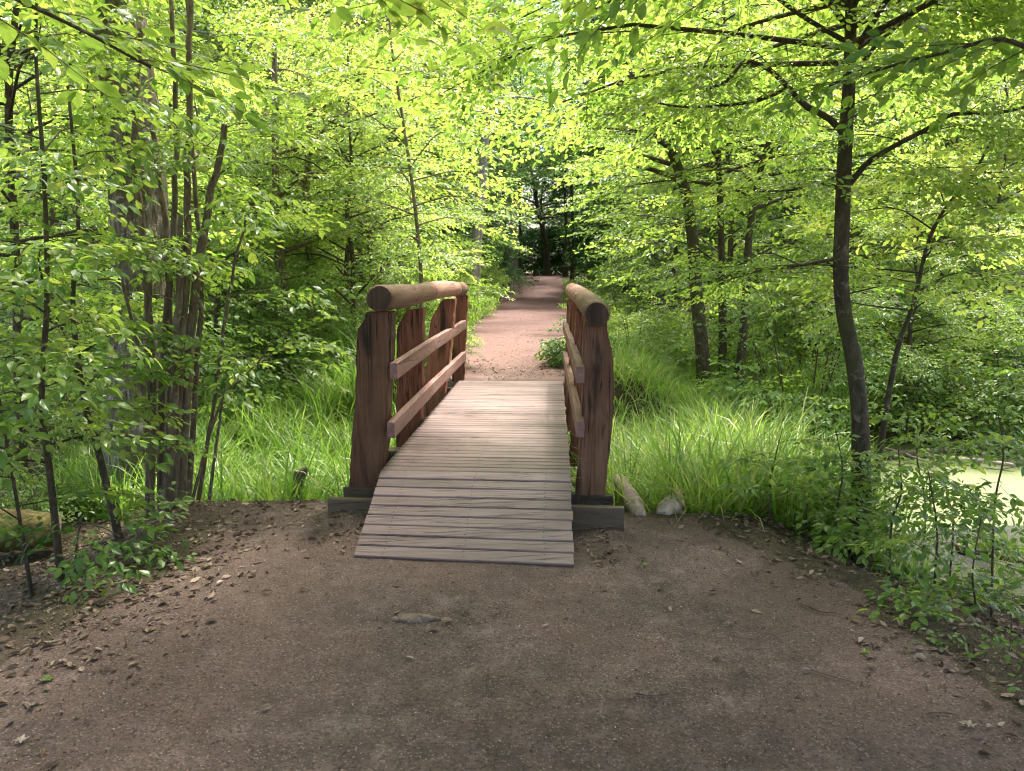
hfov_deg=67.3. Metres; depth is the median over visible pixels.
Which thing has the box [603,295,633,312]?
leafy bush
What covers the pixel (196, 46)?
hornbeam tree
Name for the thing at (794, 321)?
leafy bush
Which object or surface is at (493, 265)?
leafy bush
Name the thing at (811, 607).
twig
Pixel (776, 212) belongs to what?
hornbeam tree
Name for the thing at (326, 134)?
alder tree
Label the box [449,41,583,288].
slender tree
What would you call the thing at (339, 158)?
spruce tree
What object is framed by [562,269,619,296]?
leafy bush
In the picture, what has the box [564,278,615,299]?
leafy bush
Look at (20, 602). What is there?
leaf litter
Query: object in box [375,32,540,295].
alder tree
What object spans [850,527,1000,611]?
leafy herb
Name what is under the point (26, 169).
alder tree
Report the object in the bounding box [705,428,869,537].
seedling
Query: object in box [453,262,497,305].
leafy bush
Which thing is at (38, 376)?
sapling
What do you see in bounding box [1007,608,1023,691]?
leafy herb
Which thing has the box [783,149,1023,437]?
hornbeam tree
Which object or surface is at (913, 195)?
hornbeam tree
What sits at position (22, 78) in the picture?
hornbeam tree
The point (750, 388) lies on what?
leafy bush
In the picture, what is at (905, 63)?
beech tree
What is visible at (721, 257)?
alder tree
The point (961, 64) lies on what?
beech tree
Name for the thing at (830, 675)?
twig
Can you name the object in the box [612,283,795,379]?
leafy bush
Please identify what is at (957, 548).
fallen branch
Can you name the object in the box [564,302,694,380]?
leafy bush
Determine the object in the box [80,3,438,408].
brown trunk tree
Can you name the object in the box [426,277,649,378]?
verge grass
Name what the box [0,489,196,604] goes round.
sapling
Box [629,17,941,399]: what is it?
alder tree
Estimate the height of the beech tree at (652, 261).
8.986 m
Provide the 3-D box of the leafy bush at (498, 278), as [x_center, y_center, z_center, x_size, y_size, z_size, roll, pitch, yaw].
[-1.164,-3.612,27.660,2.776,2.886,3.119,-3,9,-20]
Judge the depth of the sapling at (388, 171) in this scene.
9.77 m
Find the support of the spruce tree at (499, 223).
on the ground at (756, 535)
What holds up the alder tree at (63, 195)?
on the ground at (756, 535)
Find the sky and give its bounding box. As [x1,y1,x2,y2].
[0,0,1023,271]
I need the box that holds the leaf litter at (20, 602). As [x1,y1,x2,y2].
[0,358,1023,770]
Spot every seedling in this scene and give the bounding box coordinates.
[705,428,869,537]
[728,474,894,548]
[767,428,932,557]
[794,397,1023,578]
[794,496,980,609]
[798,466,1023,620]
[800,450,1006,579]
[848,514,1023,630]
[868,485,1023,594]
[880,403,1023,621]
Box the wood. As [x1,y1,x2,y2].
[0,0,1011,292]
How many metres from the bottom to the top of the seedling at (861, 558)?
1.158 m
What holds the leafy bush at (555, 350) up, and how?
on the ground at (756, 535)
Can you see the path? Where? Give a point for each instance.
(728, 742)
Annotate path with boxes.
[0,276,1023,770]
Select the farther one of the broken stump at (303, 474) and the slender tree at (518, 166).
the slender tree at (518, 166)
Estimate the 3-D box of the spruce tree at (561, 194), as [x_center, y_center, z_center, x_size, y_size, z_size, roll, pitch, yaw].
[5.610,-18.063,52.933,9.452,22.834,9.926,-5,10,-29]
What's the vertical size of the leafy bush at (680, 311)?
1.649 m
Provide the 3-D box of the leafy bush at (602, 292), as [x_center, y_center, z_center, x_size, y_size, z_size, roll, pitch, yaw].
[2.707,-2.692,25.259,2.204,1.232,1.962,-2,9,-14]
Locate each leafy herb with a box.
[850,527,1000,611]
[899,585,1021,652]
[955,567,1023,681]
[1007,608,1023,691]
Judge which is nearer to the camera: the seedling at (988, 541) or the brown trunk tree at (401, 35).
the seedling at (988, 541)
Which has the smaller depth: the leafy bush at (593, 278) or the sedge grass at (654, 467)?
the sedge grass at (654, 467)
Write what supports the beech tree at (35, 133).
on the ground at (756, 535)
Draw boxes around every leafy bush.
[0,249,232,401]
[0,321,212,438]
[0,331,109,468]
[0,453,117,523]
[77,252,337,397]
[98,310,342,439]
[205,299,428,397]
[233,309,400,408]
[294,320,396,387]
[339,241,489,336]
[339,318,485,366]
[347,267,483,347]
[404,246,482,324]
[404,246,493,313]
[447,248,510,306]
[451,267,504,310]
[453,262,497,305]
[460,278,500,316]
[461,258,512,298]
[533,316,624,368]
[557,273,674,328]
[561,289,623,305]
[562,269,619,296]
[562,289,655,315]
[562,300,734,365]
[564,266,620,294]
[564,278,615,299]
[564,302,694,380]
[565,286,623,305]
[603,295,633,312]
[607,307,668,345]
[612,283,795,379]
[616,329,695,373]
[638,247,888,372]
[643,282,950,459]
[738,281,1023,409]
[763,312,1023,454]
[860,277,1023,392]
[873,295,1023,461]
[1002,374,1023,408]
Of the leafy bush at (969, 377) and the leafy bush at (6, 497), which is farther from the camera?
the leafy bush at (969, 377)
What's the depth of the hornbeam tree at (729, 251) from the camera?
12.46 m
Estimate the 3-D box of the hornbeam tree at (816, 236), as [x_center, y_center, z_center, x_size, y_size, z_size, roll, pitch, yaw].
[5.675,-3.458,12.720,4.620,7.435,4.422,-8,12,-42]
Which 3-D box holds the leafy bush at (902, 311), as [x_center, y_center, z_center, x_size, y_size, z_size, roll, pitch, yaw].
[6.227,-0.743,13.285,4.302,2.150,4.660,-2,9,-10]
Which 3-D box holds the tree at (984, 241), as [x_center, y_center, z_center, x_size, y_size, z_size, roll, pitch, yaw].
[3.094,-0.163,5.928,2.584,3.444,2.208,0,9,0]
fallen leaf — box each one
[15,734,28,742]
[38,675,53,679]
[958,720,978,727]
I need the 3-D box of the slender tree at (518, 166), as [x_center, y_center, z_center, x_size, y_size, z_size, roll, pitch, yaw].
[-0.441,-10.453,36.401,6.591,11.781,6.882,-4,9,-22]
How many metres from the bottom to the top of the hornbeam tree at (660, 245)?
5.819 m
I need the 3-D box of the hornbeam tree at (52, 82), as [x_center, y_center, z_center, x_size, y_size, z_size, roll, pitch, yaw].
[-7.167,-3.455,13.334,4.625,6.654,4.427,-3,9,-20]
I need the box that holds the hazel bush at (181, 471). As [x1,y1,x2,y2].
[0,0,361,518]
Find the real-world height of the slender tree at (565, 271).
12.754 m
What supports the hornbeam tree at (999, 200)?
on the ground at (756, 535)
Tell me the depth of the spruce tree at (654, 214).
40.69 m
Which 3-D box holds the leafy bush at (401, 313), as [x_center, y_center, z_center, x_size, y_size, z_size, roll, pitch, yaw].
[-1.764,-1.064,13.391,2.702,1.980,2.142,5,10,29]
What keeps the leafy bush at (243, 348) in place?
on the ground at (756, 535)
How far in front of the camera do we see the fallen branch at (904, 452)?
9.28 m
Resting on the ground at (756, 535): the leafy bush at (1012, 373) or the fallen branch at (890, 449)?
the leafy bush at (1012, 373)
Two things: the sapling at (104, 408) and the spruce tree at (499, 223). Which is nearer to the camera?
the sapling at (104, 408)
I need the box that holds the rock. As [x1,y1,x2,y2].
[656,489,684,514]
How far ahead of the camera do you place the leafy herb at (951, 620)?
3.35 m
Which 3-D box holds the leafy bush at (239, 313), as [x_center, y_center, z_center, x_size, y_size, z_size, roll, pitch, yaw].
[-5.239,-0.826,12.986,4.399,2.861,4.943,4,10,26]
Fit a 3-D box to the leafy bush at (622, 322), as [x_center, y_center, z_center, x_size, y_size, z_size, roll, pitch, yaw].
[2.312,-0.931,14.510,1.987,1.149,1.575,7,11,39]
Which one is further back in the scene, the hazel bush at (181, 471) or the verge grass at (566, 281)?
the verge grass at (566, 281)
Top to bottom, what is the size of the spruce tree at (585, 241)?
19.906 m
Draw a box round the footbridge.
[327,281,623,566]
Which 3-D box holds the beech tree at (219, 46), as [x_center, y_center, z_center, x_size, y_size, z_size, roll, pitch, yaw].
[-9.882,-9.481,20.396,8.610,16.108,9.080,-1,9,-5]
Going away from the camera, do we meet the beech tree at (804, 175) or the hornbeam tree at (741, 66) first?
the hornbeam tree at (741, 66)
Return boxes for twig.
[636,692,667,695]
[800,602,836,612]
[811,669,853,681]
[925,711,959,715]
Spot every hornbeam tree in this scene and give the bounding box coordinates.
[0,0,292,320]
[0,2,232,345]
[0,62,193,400]
[0,77,215,313]
[66,57,342,405]
[82,101,364,362]
[165,0,393,331]
[211,0,491,371]
[211,39,490,358]
[243,24,514,317]
[257,0,1023,571]
[546,92,803,327]
[547,1,922,375]
[659,0,911,335]
[704,0,1020,378]
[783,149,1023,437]
[790,1,1023,330]
[851,59,1023,357]
[879,26,1023,391]
[894,0,1023,335]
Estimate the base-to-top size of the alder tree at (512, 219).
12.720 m
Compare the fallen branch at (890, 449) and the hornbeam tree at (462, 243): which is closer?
the fallen branch at (890, 449)
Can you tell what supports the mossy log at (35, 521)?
on the ground at (756, 535)
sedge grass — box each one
[0,309,471,521]
[563,341,1023,593]
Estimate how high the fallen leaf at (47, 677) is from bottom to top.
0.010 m
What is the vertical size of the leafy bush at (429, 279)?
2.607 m
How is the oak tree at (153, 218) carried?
on the ground at (756, 535)
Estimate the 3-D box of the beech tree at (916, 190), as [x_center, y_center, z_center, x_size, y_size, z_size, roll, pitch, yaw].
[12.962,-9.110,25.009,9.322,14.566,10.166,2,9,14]
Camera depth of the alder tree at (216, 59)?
30.47 m
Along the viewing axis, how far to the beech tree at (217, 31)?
22.86 m
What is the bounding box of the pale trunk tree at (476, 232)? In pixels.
[387,0,605,316]
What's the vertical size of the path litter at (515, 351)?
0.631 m
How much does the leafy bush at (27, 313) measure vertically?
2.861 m
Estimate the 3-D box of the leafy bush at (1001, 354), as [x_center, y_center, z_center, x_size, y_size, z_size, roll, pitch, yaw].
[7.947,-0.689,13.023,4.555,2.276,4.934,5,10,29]
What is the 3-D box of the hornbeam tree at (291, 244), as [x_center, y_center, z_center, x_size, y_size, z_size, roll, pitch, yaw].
[-4.689,-2.252,13.213,4.249,4.816,4.609,-2,9,-11]
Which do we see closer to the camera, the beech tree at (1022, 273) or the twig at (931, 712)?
the twig at (931, 712)
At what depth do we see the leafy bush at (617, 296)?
20.82 m
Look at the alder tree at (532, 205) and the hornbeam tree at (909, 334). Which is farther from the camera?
the alder tree at (532, 205)
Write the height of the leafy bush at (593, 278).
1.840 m
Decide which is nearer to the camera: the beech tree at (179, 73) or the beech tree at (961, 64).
the beech tree at (179, 73)
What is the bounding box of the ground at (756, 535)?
[0,271,1023,713]
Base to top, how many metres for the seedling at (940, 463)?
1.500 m
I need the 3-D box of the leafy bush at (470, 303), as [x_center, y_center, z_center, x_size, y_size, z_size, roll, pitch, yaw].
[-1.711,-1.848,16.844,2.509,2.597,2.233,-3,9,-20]
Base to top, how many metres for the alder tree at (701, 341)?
5.332 m
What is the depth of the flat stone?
3.51 m
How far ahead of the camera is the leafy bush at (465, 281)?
19.37 m
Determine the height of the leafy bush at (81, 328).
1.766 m
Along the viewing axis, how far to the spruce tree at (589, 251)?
36.84 m
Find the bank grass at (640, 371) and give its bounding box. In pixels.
[236,320,789,449]
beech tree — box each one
[0,0,165,314]
[0,0,291,280]
[0,0,511,135]
[0,1,104,319]
[11,1,266,265]
[67,0,406,324]
[150,0,392,314]
[228,0,534,289]
[285,0,540,293]
[370,0,576,273]
[377,0,1023,140]
[449,2,557,276]
[523,0,729,303]
[579,0,763,312]
[593,0,814,327]
[637,0,1023,321]
[696,0,971,321]
[768,0,1023,277]
[777,4,1023,317]
[896,21,1023,308]
[913,31,1023,294]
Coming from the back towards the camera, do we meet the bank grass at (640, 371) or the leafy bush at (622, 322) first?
the leafy bush at (622, 322)
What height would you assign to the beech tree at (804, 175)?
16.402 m
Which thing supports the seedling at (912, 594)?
on the ground at (756, 535)
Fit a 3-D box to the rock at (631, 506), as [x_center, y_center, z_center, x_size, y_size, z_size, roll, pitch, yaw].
[0.837,0.793,5.485,0.130,0.128,0.893,0,9,0]
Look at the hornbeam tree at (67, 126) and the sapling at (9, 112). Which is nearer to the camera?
the sapling at (9, 112)
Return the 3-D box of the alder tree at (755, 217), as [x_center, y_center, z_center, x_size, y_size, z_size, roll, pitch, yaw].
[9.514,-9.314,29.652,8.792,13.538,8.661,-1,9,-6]
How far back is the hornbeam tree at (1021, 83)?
16.91 m
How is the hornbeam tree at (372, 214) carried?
on the ground at (756, 535)
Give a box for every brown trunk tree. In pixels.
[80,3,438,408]
[158,0,439,350]
[221,0,473,307]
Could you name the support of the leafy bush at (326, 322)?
on the ground at (756, 535)
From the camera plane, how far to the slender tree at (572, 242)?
38.07 m
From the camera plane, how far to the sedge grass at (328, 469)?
7.50 m
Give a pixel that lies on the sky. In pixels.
(534, 226)
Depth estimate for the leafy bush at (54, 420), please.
8.40 m
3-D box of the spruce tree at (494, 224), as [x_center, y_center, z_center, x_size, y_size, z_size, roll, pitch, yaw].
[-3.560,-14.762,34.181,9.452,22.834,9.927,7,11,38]
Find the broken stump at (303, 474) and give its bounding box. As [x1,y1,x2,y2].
[291,466,307,499]
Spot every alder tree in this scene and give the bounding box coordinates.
[0,39,77,281]
[3,28,167,289]
[156,0,294,300]
[229,1,422,292]
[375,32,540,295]
[471,128,543,265]
[510,28,822,390]
[511,127,580,272]
[530,125,595,276]
[576,46,722,309]
[577,0,889,387]
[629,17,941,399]
[654,1,857,295]
[787,18,960,310]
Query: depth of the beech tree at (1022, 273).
20.70 m
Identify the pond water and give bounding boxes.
[777,443,1023,597]
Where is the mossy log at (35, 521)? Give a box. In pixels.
[0,508,61,551]
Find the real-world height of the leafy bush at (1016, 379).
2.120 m
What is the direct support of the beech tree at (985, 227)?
on the ground at (756, 535)
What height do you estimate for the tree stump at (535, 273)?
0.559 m
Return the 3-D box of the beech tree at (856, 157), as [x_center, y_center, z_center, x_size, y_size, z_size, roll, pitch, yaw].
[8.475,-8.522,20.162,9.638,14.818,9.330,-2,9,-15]
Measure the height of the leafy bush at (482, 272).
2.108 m
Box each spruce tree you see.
[294,4,447,289]
[333,2,535,290]
[418,14,528,279]
[526,0,619,279]
[552,3,716,294]
[556,1,634,277]
[601,12,745,288]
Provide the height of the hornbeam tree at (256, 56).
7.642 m
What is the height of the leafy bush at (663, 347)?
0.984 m
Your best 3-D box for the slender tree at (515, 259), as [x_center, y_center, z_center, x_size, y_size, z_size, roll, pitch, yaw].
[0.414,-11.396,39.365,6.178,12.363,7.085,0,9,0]
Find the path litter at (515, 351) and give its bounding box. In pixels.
[465,310,562,378]
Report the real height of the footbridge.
1.569 m
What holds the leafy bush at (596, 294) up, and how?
on the ground at (756, 535)
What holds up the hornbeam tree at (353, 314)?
on the ground at (756, 535)
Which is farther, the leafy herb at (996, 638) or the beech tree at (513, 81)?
the beech tree at (513, 81)
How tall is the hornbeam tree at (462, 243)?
7.416 m
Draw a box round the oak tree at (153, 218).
[0,0,218,506]
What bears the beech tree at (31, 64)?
on the ground at (756, 535)
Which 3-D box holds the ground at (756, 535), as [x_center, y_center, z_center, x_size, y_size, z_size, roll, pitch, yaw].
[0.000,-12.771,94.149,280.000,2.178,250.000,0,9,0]
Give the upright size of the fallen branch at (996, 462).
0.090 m
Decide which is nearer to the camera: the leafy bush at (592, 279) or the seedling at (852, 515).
the seedling at (852, 515)
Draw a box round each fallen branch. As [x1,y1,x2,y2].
[882,445,1000,460]
[884,447,949,470]
[928,454,1013,466]
[955,543,1023,564]
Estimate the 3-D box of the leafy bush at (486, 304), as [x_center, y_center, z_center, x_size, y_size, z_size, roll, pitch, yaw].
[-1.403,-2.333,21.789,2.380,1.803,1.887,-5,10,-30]
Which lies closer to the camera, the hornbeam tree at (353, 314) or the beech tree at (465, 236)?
the hornbeam tree at (353, 314)
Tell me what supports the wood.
on the ground at (756, 535)
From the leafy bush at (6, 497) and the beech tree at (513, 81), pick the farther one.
the beech tree at (513, 81)
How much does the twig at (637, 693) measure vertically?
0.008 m
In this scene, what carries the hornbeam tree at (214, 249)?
on the ground at (756, 535)
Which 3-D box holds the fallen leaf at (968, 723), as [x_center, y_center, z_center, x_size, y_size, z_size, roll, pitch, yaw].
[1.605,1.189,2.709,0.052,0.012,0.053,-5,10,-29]
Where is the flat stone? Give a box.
[391,613,439,623]
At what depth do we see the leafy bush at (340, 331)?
10.61 m
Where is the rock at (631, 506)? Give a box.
[613,473,645,515]
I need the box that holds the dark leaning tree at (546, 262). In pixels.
[488,138,597,275]
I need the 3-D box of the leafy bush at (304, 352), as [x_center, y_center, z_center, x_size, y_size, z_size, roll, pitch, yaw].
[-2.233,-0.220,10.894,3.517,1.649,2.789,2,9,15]
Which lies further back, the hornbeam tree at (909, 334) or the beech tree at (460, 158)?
the beech tree at (460, 158)
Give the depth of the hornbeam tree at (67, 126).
17.05 m
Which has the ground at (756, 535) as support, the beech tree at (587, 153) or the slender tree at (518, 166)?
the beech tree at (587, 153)
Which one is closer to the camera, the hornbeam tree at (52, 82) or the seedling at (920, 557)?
the seedling at (920, 557)
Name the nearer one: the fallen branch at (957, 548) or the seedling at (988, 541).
the seedling at (988, 541)
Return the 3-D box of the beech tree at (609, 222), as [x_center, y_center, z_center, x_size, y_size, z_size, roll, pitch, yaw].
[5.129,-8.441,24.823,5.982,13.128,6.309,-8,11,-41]
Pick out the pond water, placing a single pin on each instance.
(1012, 480)
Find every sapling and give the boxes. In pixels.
[0,0,233,582]
[0,0,268,481]
[0,85,233,541]
[0,161,195,599]
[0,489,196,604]
[269,0,544,307]
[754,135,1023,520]
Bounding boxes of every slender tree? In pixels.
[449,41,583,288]
[464,30,572,284]
[488,31,576,278]
[497,50,565,275]
[505,40,596,276]
[512,44,624,282]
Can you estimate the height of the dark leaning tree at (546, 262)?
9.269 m
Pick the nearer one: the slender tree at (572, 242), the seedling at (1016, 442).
the seedling at (1016, 442)
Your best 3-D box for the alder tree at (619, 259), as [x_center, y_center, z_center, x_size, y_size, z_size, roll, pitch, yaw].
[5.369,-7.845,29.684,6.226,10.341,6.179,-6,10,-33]
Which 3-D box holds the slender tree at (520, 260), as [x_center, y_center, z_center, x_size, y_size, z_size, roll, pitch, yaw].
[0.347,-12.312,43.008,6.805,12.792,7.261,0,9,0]
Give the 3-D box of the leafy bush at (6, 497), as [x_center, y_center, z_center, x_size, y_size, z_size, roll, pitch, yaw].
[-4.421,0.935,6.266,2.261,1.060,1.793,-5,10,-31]
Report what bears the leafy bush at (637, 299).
on the ground at (756, 535)
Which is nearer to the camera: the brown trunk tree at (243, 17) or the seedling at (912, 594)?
the seedling at (912, 594)
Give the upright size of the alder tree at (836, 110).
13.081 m
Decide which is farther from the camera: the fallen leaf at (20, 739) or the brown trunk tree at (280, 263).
the brown trunk tree at (280, 263)
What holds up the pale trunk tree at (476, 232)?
on the ground at (756, 535)
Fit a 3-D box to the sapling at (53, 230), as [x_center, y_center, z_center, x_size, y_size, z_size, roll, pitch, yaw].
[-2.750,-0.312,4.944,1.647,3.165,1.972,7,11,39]
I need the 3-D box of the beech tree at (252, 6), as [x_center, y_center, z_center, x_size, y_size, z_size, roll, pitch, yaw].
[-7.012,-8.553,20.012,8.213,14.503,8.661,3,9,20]
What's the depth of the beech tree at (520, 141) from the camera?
42.94 m
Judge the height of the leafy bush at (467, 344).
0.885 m
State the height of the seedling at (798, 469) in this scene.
1.160 m
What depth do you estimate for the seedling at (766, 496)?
5.10 m
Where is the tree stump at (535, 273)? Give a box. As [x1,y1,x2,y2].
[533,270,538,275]
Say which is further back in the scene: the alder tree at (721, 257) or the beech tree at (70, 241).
the beech tree at (70, 241)
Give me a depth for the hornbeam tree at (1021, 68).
15.76 m

